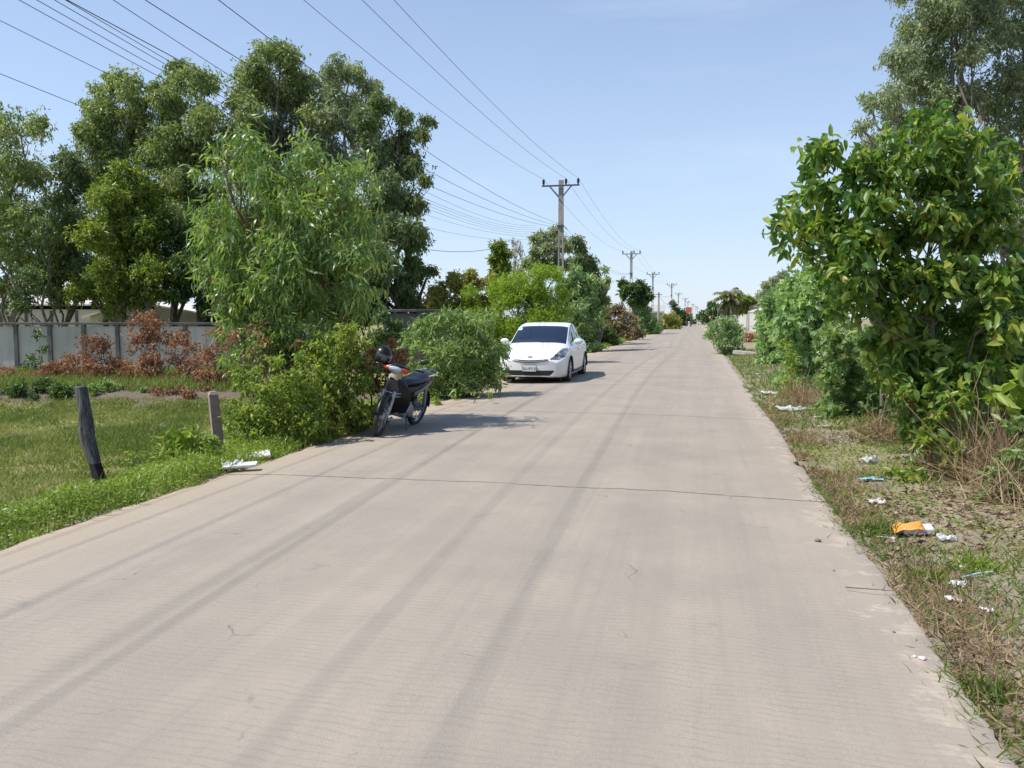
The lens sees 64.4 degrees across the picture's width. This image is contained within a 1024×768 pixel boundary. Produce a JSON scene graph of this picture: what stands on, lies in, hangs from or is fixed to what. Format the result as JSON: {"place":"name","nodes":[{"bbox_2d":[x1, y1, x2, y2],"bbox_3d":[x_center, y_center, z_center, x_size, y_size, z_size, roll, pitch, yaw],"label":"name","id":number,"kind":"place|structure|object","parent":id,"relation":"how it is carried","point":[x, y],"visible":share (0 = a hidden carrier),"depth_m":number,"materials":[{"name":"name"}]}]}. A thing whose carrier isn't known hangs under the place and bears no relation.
{"place":"outdoors","nodes":[
{"label":"outdoors","id":0,"kind":"place"},
{"bbox_2d":[0,364,264,392],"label":"bank grass","id":1,"kind":"structure","parent":0,"point":[73,379],"depth_m":19.28,"materials":[{"name":"plant"}]},
{"bbox_2d":[0,394,284,526],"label":"pasture grass","id":2,"kind":"structure","parent":0,"point":[38,444],"depth_m":13.03,"materials":[{"name":"plant"}]},
{"bbox_2d":[0,421,342,550],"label":"roadside grass","id":3,"kind":"structure","parent":0,"point":[109,493],"depth_m":7.12,"materials":[{"name":"plant"}]},
{"bbox_2d":[55,0,519,229],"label":"power cable","id":4,"kind":"object","parent":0,"point":[218,94],"visible":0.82,"depth_m":15.89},
{"bbox_2d":[66,0,536,227],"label":"power cable","id":5,"kind":"object","parent":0,"point":[234,98],"visible":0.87,"depth_m":16.18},
{"bbox_2d":[0,322,1018,767],"bbox_3d":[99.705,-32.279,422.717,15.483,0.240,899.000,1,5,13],"label":"road","id":6,"kind":"structure","parent":0,"point":[616,556],"depth_m":4.28,"materials":[{"name":"concrete"}]},
{"bbox_2d":[373,359,437,436],"bbox_3d":[-1.521,0.107,11.348,0.752,1.114,1.803,16,9,17],"label":"parked motorcycle","id":7,"kind":"object","parent":6,"relation":"on","point":[400,394],"visible":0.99,"depth_m":11.01,"materials":[{"name":"metal"}]},
{"bbox_2d":[374,345,392,367],"bbox_3d":[-1.760,-0.364,11.016,0.240,0.323,0.279,14,18,-28],"label":"crash helmet","id":8,"kind":"object","parent":7,"relation":"hanging from","point":[383,353],"visible":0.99,"depth_m":10.91,"materials":[{"name":"black paint"}]},
{"bbox_2d":[500,322,586,381],"bbox_3d":[0.893,-0.867,21.459,2.140,1.530,4.455,1,5,13],"label":"parked car","id":9,"kind":"object","parent":6,"relation":"on","point":[550,350],"visible":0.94,"depth_m":20.04,"materials":[{"name":"white paint"}]},
{"bbox_2d":[0,319,1023,767],"bbox_3d":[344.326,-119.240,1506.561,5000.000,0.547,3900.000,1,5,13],"label":"ground","id":10,"kind":"structure","parent":0,"point":[978,541],"depth_m":6.84,"materials":[{"name":"soil"}]},
{"bbox_2d":[0,101,69,325],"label":"eucalyptus tree","id":11,"kind":"object","parent":10,"relation":"on","point":[24,173],"visible":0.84,"depth_m":33.02,"materials":[{"name":"green plant"}]},
{"bbox_2d":[0,214,70,325],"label":"eucalyptus tree","id":12,"kind":"object","parent":10,"relation":"on","point":[25,277],"visible":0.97,"depth_m":32.41,"materials":[{"name":"green plant"}]},
{"bbox_2d":[20,329,50,371],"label":"climbing plant","id":13,"kind":"object","parent":10,"relation":"on","point":[43,351],"visible":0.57,"depth_m":24.05,"materials":[{"name":"green plant"}]},
{"bbox_2d":[0,376,82,400],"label":"bank weed","id":14,"kind":"object","parent":10,"relation":"on","point":[59,390],"visible":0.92,"depth_m":17.56,"materials":[{"name":"green plant"}]},
{"bbox_2d":[20,357,83,378],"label":"dry shrub","id":15,"kind":"object","parent":10,"relation":"on","point":[55,367],"visible":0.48,"depth_m":21.33,"materials":[{"name":"brown plant"}]},
{"bbox_2d":[22,141,99,325],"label":"eucalyptus tree","id":16,"kind":"object","parent":10,"relation":"on","point":[70,211],"visible":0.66,"depth_m":34.79,"materials":[{"name":"green plant"}]},
{"bbox_2d":[1,203,174,325],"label":"shade tree","id":17,"kind":"object","parent":10,"relation":"on","point":[14,270],"depth_m":39.47,"materials":[{"name":"green plant"}]},
{"bbox_2d":[73,386,106,483],"bbox_3d":[-4.721,0.627,9.102,0.482,1.190,0.164,3,5,31],"label":"wooden post","id":18,"kind":"object","parent":10,"relation":"on","point":[86,431],"visible":0.85,"depth_m":9.08,"materials":[{"name":"grey wood"}]},
{"bbox_2d":[0,281,186,325],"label":"factory shed","id":19,"kind":"structure","parent":10,"relation":"on","point":[86,309],"depth_m":47.74,"materials":[{"name":"metal"}]},
{"bbox_2d":[59,332,131,378],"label":"dry shrub","id":20,"kind":"object","parent":10,"relation":"on","point":[89,362],"visible":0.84,"depth_m":21.22,"materials":[{"name":"brown plant"}]},
{"bbox_2d":[61,62,170,325],"bbox_3d":[-17.648,-7.765,36.851,6.469,13.450,4.607,6,7,50],"label":"eucalyptus tree","id":21,"kind":"object","parent":10,"relation":"on","point":[96,133],"visible":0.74,"depth_m":35.42,"materials":[{"name":"green plant"}]},
{"bbox_2d":[85,377,148,396],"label":"bank weed","id":22,"kind":"object","parent":10,"relation":"on","point":[105,386],"visible":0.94,"depth_m":17.89,"materials":[{"name":"green plant"}]},
{"bbox_2d":[62,154,188,325],"bbox_3d":[-15.451,-4.918,32.617,4.639,8.481,6.033,-3,5,-30],"label":"acacia tree","id":23,"kind":"object","parent":10,"relation":"on","point":[128,234],"visible":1,"depth_m":32.03,"materials":[{"name":"green plant"}]},
{"bbox_2d":[116,308,189,380],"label":"dry shrub","id":24,"kind":"object","parent":10,"relation":"on","point":[144,359],"visible":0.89,"depth_m":20.68,"materials":[{"name":"brown plant"}]},
{"bbox_2d":[0,322,314,367],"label":"concrete wall","id":25,"kind":"structure","parent":10,"relation":"on","point":[17,342],"depth_m":29.95,"materials":[{"name":"concrete"}]},
{"bbox_2d":[81,302,264,325],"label":"white shed","id":26,"kind":"structure","parent":10,"relation":"on","point":[188,314],"depth_m":42.16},
{"bbox_2d":[146,381,213,398],"bbox_3d":[-7.538,0.241,18.093,1.836,0.592,1.292,1,5,13],"label":"dead brush","id":27,"kind":"object","parent":10,"relation":"on","point":[189,392],"visible":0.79,"depth_m":17.71,"materials":[{"name":"brown plant"}]},
{"bbox_2d":[133,57,234,325],"bbox_3d":[-14.077,-7.702,35.407,4.615,13.588,6.125,-1,5,-10],"label":"eucalyptus tree","id":28,"kind":"object","parent":10,"relation":"on","point":[173,126],"visible":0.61,"depth_m":34.18,"materials":[{"name":"green plant"}]},
{"bbox_2d":[154,422,221,464],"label":"broad leaf seedling","id":29,"kind":"object","parent":10,"relation":"on","point":[183,438],"visible":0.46,"depth_m":9.01,"materials":[{"name":"plant"}]},
{"bbox_2d":[161,328,215,381],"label":"dry shrub","id":30,"kind":"object","parent":10,"relation":"on","point":[190,367],"visible":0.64,"depth_m":20.07,"materials":[{"name":"brown plant"}]},
{"bbox_2d":[159,201,261,325],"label":"shade tree","id":31,"kind":"object","parent":10,"relation":"on","point":[181,294],"visible":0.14,"depth_m":31.94,"materials":[{"name":"green plant"}]},
{"bbox_2d":[208,391,223,449],"bbox_3d":[-4.099,0.588,11.288,0.197,0.980,0.168,-3,5,-29],"label":"stone post","id":32,"kind":"object","parent":10,"relation":"on","point":[215,414],"visible":0.6,"depth_m":11.22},
{"bbox_2d":[190,321,249,385],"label":"dry shrub","id":33,"kind":"object","parent":10,"relation":"on","point":[200,375],"visible":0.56,"depth_m":18.92,"materials":[{"name":"brown plant"}]},
{"bbox_2d":[225,318,302,437],"bbox_3d":[-3.418,0.021,11.288,0.997,2.024,1.324,-1,5,-16],"label":"withered twig","id":34,"kind":"object","parent":10,"relation":"on","point":[234,335],"visible":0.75,"depth_m":11.06,"materials":[{"name":"brown plant"}]},
{"bbox_2d":[213,35,329,325],"bbox_3d":[-10.499,-8.333,36.086,5.158,14.689,6.720,-1,5,-11],"label":"eucalyptus tree","id":35,"kind":"object","parent":10,"relation":"on","point":[291,76],"visible":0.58,"depth_m":35.09,"materials":[{"name":"green plant"}]},
{"bbox_2d":[231,332,314,414],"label":"roadside bush","id":36,"kind":"object","parent":10,"relation":"on","point":[256,346],"visible":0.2,"depth_m":11.14,"materials":[{"name":"green plant"}]},
{"bbox_2d":[219,345,337,448],"bbox_3d":[-2.971,0.271,10.349,1.537,1.539,1.279,-1,5,-7],"label":"roadside bush","id":37,"kind":"object","parent":10,"relation":"on","point":[300,396],"visible":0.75,"depth_m":10.11,"materials":[{"name":"green plant"}]},
{"bbox_2d":[176,113,403,389],"bbox_3d":[-3.334,-1.544,11.802,3.427,4.816,2.634,1,5,13],"label":"drooping sapling","id":38,"kind":"object","parent":10,"relation":"on","point":[269,272],"visible":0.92,"depth_m":11.46,"materials":[{"name":"green plant"}]},
{"bbox_2d":[211,205,384,336],"bbox_3d":[-7.905,-3.538,30.610,6.433,6.039,5.663,-1,5,-7],"label":"fig tree","id":39,"kind":"object","parent":10,"relation":"on","point":[351,314],"visible":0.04,"depth_m":29.23,"materials":[{"name":"green plant"}]},
{"bbox_2d":[284,51,385,209],"bbox_3d":[-7.822,-7.864,36.389,4.400,13.667,5.134,1,5,13],"label":"eucalyptus tree","id":40,"kind":"object","parent":10,"relation":"on","point":[339,108],"visible":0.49,"depth_m":35.17,"materials":[{"name":"green plant"}]},
{"bbox_2d":[294,320,383,440],"bbox_3d":[-2.380,0.002,11.155,1.244,1.782,1.636,-1,5,-12],"label":"roadside bush","id":41,"kind":"object","parent":10,"relation":"on","point":[338,361],"visible":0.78,"depth_m":10.86,"materials":[{"name":"green plant"}]},
{"bbox_2d":[275,88,441,321],"bbox_3d":[-5.828,-5.952,31.113,6.781,10.682,7.250,1,5,13],"label":"eucalyptus tree","id":42,"kind":"object","parent":10,"relation":"on","point":[408,275],"visible":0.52,"depth_m":30.52,"materials":[{"name":"green plant"}]},
{"bbox_2d":[115,338,627,464],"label":"roadside undergrowth","id":43,"kind":"object","parent":10,"relation":"on","point":[226,440],"visible":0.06,"depth_m":11.86,"materials":[{"name":"green plant"}]},
{"bbox_2d":[352,335,409,427],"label":"withered plant","id":44,"kind":"object","parent":10,"relation":"on","point":[392,345],"visible":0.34,"depth_m":11.93,"materials":[{"name":"brown plant"}]},
{"bbox_2d":[363,306,416,372],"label":"roadside bush","id":45,"kind":"object","parent":10,"relation":"on","point":[379,336],"visible":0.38,"depth_m":26.47,"materials":[{"name":"green plant"}]},
{"bbox_2d":[382,309,456,367],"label":"concrete wall","id":46,"kind":"structure","parent":10,"relation":"on","point":[406,318],"depth_m":28.39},
{"bbox_2d":[393,303,513,401],"bbox_3d":[-1.238,-0.544,16.384,2.647,2.217,1.972,1,5,13],"label":"roadside bush","id":47,"kind":"object","parent":10,"relation":"on","point":[456,357],"visible":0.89,"depth_m":16.11,"materials":[{"name":"green plant"}]},
{"bbox_2d":[420,267,498,315],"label":"roadside bush","id":48,"kind":"object","parent":10,"relation":"on","point":[437,296],"visible":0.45,"depth_m":29.69,"materials":[{"name":"green plant"}]},
{"bbox_2d":[484,237,516,346],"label":"slim tree","id":49,"kind":"object","parent":10,"relation":"on","point":[498,261],"visible":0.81,"depth_m":45.42,"materials":[{"name":"green plant"}]},
{"bbox_2d":[507,238,524,315],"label":"bare tree","id":50,"kind":"object","parent":10,"relation":"on","point":[518,250],"visible":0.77,"depth_m":48.55,"materials":[{"name":"green plant"}]},
{"bbox_2d":[457,259,576,366],"bbox_3d":[0.179,-2.357,28.528,4.351,4.066,2.700,0,5,-5],"label":"roadside bush","id":51,"kind":"object","parent":10,"relation":"on","point":[534,294],"visible":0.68,"depth_m":28.26,"materials":[{"name":"green plant"}]},
{"bbox_2d":[516,223,572,304],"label":"eucalyptus tree","id":52,"kind":"object","parent":10,"relation":"on","point":[543,249],"visible":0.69,"depth_m":51.35,"materials":[{"name":"green plant"}]},
{"bbox_2d":[542,178,579,295],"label":"utility pole","id":53,"kind":"object","parent":10,"relation":"on","point":[560,195],"visible":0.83,"depth_m":42.38,"materials":[{"name":"concrete"}]},
{"bbox_2d":[0,20,513,235],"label":"power cable","id":54,"kind":"object","parent":53,"relation":"attached to","point":[164,101],"visible":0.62,"depth_m":16.85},
{"bbox_2d":[19,0,516,233],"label":"power cable","id":55,"kind":"object","parent":53,"relation":"attached to","point":[188,92],"visible":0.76,"depth_m":15.86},
{"bbox_2d":[37,0,518,231],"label":"power cable","id":56,"kind":"object","parent":53,"relation":"attached to","point":[201,92],"visible":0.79,"depth_m":15.74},
{"bbox_2d":[113,0,534,225],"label":"power cable","id":57,"kind":"object","parent":53,"relation":"attached to","point":[277,105],"visible":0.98,"depth_m":16.82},
{"bbox_2d":[67,0,617,274],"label":"power cable","id":58,"kind":"object","parent":53,"relation":"attached to","point":[261,103],"visible":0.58,"depth_m":13.73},
{"bbox_2d":[145,0,676,302],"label":"power cable","id":59,"kind":"object","parent":53,"relation":"attached to","point":[313,104],"visible":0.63,"depth_m":14.95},
{"bbox_2d":[218,0,672,296],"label":"power cable","id":60,"kind":"object","parent":53,"relation":"attached to","point":[368,110],"visible":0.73,"depth_m":16.01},
{"bbox_2d":[552,262,607,352],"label":"roadside bush","id":61,"kind":"object","parent":10,"relation":"on","point":[583,300],"visible":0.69,"depth_m":38.56,"materials":[{"name":"green plant"}]},
{"bbox_2d":[565,233,603,340],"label":"eucalyptus tree","id":62,"kind":"object","parent":10,"relation":"on","point":[585,260],"visible":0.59,"depth_m":48.18,"materials":[{"name":"green plant"}]},
{"bbox_2d":[577,320,621,345],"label":"roadside bush","id":63,"kind":"object","parent":10,"relation":"on","point":[609,335],"visible":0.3,"depth_m":47.82,"materials":[{"name":"green plant"}]},
{"bbox_2d":[590,265,611,344],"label":"slim tree","id":64,"kind":"object","parent":10,"relation":"on","point":[605,287],"visible":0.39,"depth_m":39.75,"materials":[{"name":"green plant"}]},
{"bbox_2d":[602,301,646,340],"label":"roadside bush","id":65,"kind":"object","parent":10,"relation":"on","point":[631,332],"visible":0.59,"depth_m":59.72,"materials":[{"name":"brown plant"}]},
{"bbox_2d":[615,276,656,323],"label":"round tree","id":66,"kind":"object","parent":10,"relation":"on","point":[641,294],"visible":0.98,"depth_m":81.52,"materials":[{"name":"green plant"}]},
{"bbox_2d":[634,304,663,334],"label":"roadside bush","id":67,"kind":"object","parent":10,"relation":"on","point":[650,324],"visible":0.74,"depth_m":81.46,"materials":[{"name":"green plant"}]},
{"bbox_2d":[655,309,682,329],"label":"roadside bush","id":68,"kind":"object","parent":10,"relation":"on","point":[671,320],"visible":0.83,"depth_m":121.40,"materials":[{"name":"yellow plant"}]},
{"bbox_2d":[667,299,692,325],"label":"roadside bush","id":69,"kind":"object","parent":10,"relation":"on","point":[678,311],"visible":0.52,"depth_m":179.10,"materials":[{"name":"green plant"}]},
{"bbox_2d":[705,300,721,322],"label":"round tree","id":70,"kind":"object","parent":10,"relation":"on","point":[710,309],"visible":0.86,"depth_m":124.40,"materials":[{"name":"green plant"}]},
{"bbox_2d":[702,311,746,354],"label":"roadside bush","id":71,"kind":"object","parent":10,"relation":"on","point":[732,334],"visible":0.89,"depth_m":36.03,"materials":[{"name":"green plant"}]},
{"bbox_2d":[711,287,743,317],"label":"coconut palm","id":72,"kind":"object","parent":10,"relation":"on","point":[729,305],"visible":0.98,"depth_m":104.00,"materials":[{"name":"green plant"}]},
{"bbox_2d":[738,303,761,331],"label":"ribbed wall","id":73,"kind":"structure","parent":10,"relation":"on","point":[748,321],"depth_m":101.47,"materials":[{"name":"concrete"}]},
{"bbox_2d":[736,293,763,328],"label":"round tree","id":74,"kind":"object","parent":10,"relation":"on","point":[748,300],"visible":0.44,"depth_m":111.15,"materials":[{"name":"green plant"}]},
{"bbox_2d":[751,279,785,364],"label":"roadside bush","id":75,"kind":"object","parent":10,"relation":"on","point":[764,351],"visible":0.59,"depth_m":27.50,"materials":[{"name":"green plant"}]},
{"bbox_2d":[752,269,789,299],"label":"round tree","id":76,"kind":"object","parent":10,"relation":"on","point":[768,284],"visible":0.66,"depth_m":69.05,"materials":[{"name":"green plant"}]},
{"bbox_2d":[777,338,804,397],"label":"roadside bush","id":77,"kind":"object","parent":10,"relation":"on","point":[789,356],"visible":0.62,"depth_m":16.53,"materials":[{"name":"green plant"}]},
{"bbox_2d":[758,363,835,406],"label":"dry grass clump","id":78,"kind":"object","parent":10,"relation":"on","point":[795,395],"visible":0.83,"depth_m":14.51,"materials":[{"name":"plant"}]},
{"bbox_2d":[763,264,851,390],"bbox_3d":[6.755,-1.272,18.611,2.100,3.124,2.870,1,5,13],"label":"roadside bush","id":79,"kind":"object","parent":10,"relation":"on","point":[797,318],"visible":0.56,"depth_m":17.92,"materials":[{"name":"green plant"}]},
{"bbox_2d":[808,319,889,418],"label":"roadside bush","id":80,"kind":"object","parent":10,"relation":"on","point":[842,379],"visible":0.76,"depth_m":12.69,"materials":[{"name":"green plant"}]},
{"bbox_2d":[827,399,906,442],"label":"dry grass clump","id":81,"kind":"object","parent":10,"relation":"on","point":[886,435],"visible":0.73,"depth_m":10.27,"materials":[{"name":"plant"}]},
{"bbox_2d":[772,420,972,666],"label":"soil crumbs","id":82,"kind":"object","parent":10,"relation":"on","point":[927,632],"visible":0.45,"depth_m":7.55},
{"bbox_2d":[854,510,907,537],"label":"grass tuft","id":83,"kind":"object","parent":10,"relation":"on","point":[881,527],"visible":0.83,"depth_m":6.08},
{"bbox_2d":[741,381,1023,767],"bbox_3d":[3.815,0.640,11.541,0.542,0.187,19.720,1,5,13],"label":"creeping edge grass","id":84,"kind":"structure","parent":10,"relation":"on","point":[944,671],"depth_m":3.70,"materials":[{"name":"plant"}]},
{"bbox_2d":[760,99,1023,461],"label":"broad leaf tree","id":85,"kind":"object","parent":10,"relation":"on","point":[932,170],"visible":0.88,"depth_m":8.08,"materials":[{"name":"green plant"}]},
{"bbox_2d":[761,405,1023,753],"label":"dry edge grass","id":86,"kind":"structure","parent":10,"relation":"on","point":[963,623],"depth_m":4.45,"materials":[{"name":"plant"}]},
{"bbox_2d":[768,406,1023,752],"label":"verge grass","id":87,"kind":"structure","parent":10,"relation":"on","point":[913,554],"depth_m":5.40,"materials":[{"name":"plant"}]},
{"bbox_2d":[783,412,1023,755],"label":"strewn straw","id":88,"kind":"object","parent":10,"relation":"on","point":[939,528],"visible":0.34,"depth_m":5.78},
{"bbox_2d":[800,438,1023,532],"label":"verge weeds","id":89,"kind":"object","parent":10,"relation":"on","point":[918,507],"visible":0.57,"depth_m":7.35,"materials":[{"name":"green plant"}]},
{"bbox_2d":[892,521,934,534],"bbox_3d":[2.964,1.066,6.000,0.276,0.069,0.200,-2,8,16],"label":"snack packet","id":90,"kind":"object","parent":10,"relation":"on","point":[910,528],"visible":0.92,"depth_m":5.97,"materials":[{"name":"orange plastic"}]},
{"bbox_2d":[817,418,1023,737],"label":"fallen leaves","id":91,"kind":"object","parent":10,"relation":"on","point":[918,542],"visible":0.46,"depth_m":6.32,"materials":[{"name":"brown plant"}]},
{"bbox_2d":[879,359,975,482],"bbox_3d":[4.130,0.376,8.045,1.059,1.245,0.799,-1,5,-11],"label":"roadside bush","id":92,"kind":"object","parent":10,"relation":"on","point":[910,393],"visible":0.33,"depth_m":7.85,"materials":[{"name":"green plant"}]},
{"bbox_2d":[903,563,951,586],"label":"grass tuft","id":93,"kind":"object","parent":10,"relation":"on","point":[930,573],"visible":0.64,"depth_m":4.98,"materials":[{"name":"green plant"}]},
{"bbox_2d":[859,300,1007,437],"bbox_3d":[5.974,-0.379,10.845,2.749,2.264,1.482,0,5,-5],"label":"roadside bush","id":94,"kind":"object","parent":10,"relation":"on","point":[894,407],"visible":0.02,"depth_m":10.70,"materials":[{"name":"green plant"}]},
{"bbox_2d":[847,0,1022,304],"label":"eucalyptus tree","id":95,"kind":"object","parent":10,"relation":"on","point":[947,20],"visible":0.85,"depth_m":24.39,"materials":[{"name":"green plant"}]},
{"bbox_2d":[907,376,981,483],"bbox_3d":[4.116,0.449,7.780,0.641,1.101,0.649,1,5,13],"label":"upright sucker","id":96,"kind":"object","parent":10,"relation":"on","point":[941,410],"visible":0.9,"depth_m":7.69,"materials":[{"name":"green plant"}]},
{"bbox_2d":[884,355,1023,495],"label":"dry grass clump","id":97,"kind":"object","parent":10,"relation":"on","point":[995,442],"visible":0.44,"depth_m":7.45,"materials":[{"name":"plant"}]},
{"bbox_2d":[888,424,1022,484],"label":"dry grass clump","id":98,"kind":"object","parent":10,"relation":"on","point":[946,469],"visible":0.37,"depth_m":7.71,"materials":[{"name":"plant"}]},
{"bbox_2d":[917,427,1023,515],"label":"dry grass clump","id":99,"kind":"object","parent":10,"relation":"on","point":[1020,486],"visible":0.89,"depth_m":6.68,"materials":[{"name":"plant"}]},
{"bbox_2d":[921,662,1023,716],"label":"grass tuft","id":100,"kind":"object","parent":10,"relation":"on","point":[986,687],"visible":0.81,"depth_m":3.49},
{"bbox_2d":[935,547,1018,576],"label":"grass tuft","id":101,"kind":"object","parent":10,"relation":"on","point":[976,562],"visible":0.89,"depth_m":5.08,"materials":[{"name":"green plant"}]},
{"bbox_2d":[961,291,1023,451],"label":"roadside bush","id":102,"kind":"object","parent":10,"relation":"on","point":[1019,360],"visible":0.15,"depth_m":9.46,"materials":[{"name":"green plant"}]},
{"bbox_2d":[969,408,1023,505],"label":"roadside bush","id":103,"kind":"object","parent":10,"relation":"on","point":[1017,455],"visible":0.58,"depth_m":6.80,"materials":[{"name":"green plant"}]},
{"bbox_2d":[972,0,1023,264],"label":"eucalyptus tree","id":104,"kind":"object","parent":10,"relation":"on","point":[1008,84],"visible":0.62,"depth_m":25.05,"materials":[{"name":"green plant"}]},
{"bbox_2d":[978,361,1023,485],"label":"roadside bush","id":105,"kind":"object","parent":10,"relation":"on","point":[1008,402],"visible":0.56,"depth_m":6.99,"materials":[{"name":"green plant"}]},
{"bbox_2d":[0,0,1023,318],"label":"sky","id":106,"kind":"structure","parent":0,"point":[680,121],"materials":[{"name":"blue"}]},
{"bbox_2d":[725,348,985,432],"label":"verge grass","id":107,"kind":"structure","parent":0,"point":[742,359],"depth_m":17.69,"materials":[{"name":"plant"}]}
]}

